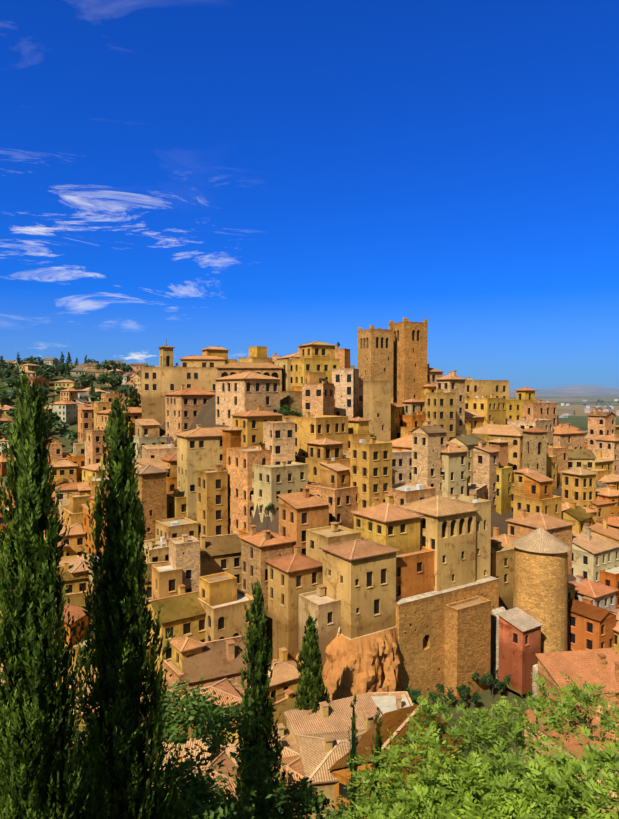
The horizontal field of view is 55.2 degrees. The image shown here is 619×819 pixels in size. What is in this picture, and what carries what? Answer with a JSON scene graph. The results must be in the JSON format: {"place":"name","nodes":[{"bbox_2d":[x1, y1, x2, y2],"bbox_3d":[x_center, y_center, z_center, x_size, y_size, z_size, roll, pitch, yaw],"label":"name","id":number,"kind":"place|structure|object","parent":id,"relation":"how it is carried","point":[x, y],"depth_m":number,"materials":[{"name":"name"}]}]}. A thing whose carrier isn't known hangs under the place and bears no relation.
{"place":"outdoors","nodes":[
{"label":"outdoors","id":0,"kind":"place"},
{"bbox_2d":[0,373,618,805],"bbox_3d":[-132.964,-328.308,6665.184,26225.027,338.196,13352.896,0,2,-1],"label":"ground","id":1,"kind":"structure","parent":0,"point":[574,395],"depth_m":148.85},
{"bbox_2d":[0,342,618,818],"bbox_3d":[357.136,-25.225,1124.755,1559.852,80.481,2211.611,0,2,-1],"label":"trees","id":2,"kind":"object","parent":1,"relation":"on","point":[102,768],"depth_m":18.72,"materials":[{"name":"green plant"}]},
{"bbox_2d":[0,318,618,818],"bbox_3d":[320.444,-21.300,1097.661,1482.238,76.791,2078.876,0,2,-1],"label":"buildings","id":3,"kind":"structure","parent":1,"relation":"on","point":[390,564],"depth_m":107.45,"materials":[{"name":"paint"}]},
{"bbox_2d":[0,0,618,388],"label":"sky","id":4,"kind":"structure","parent":0,"point":[280,176],"materials":[{"name":"blue"}]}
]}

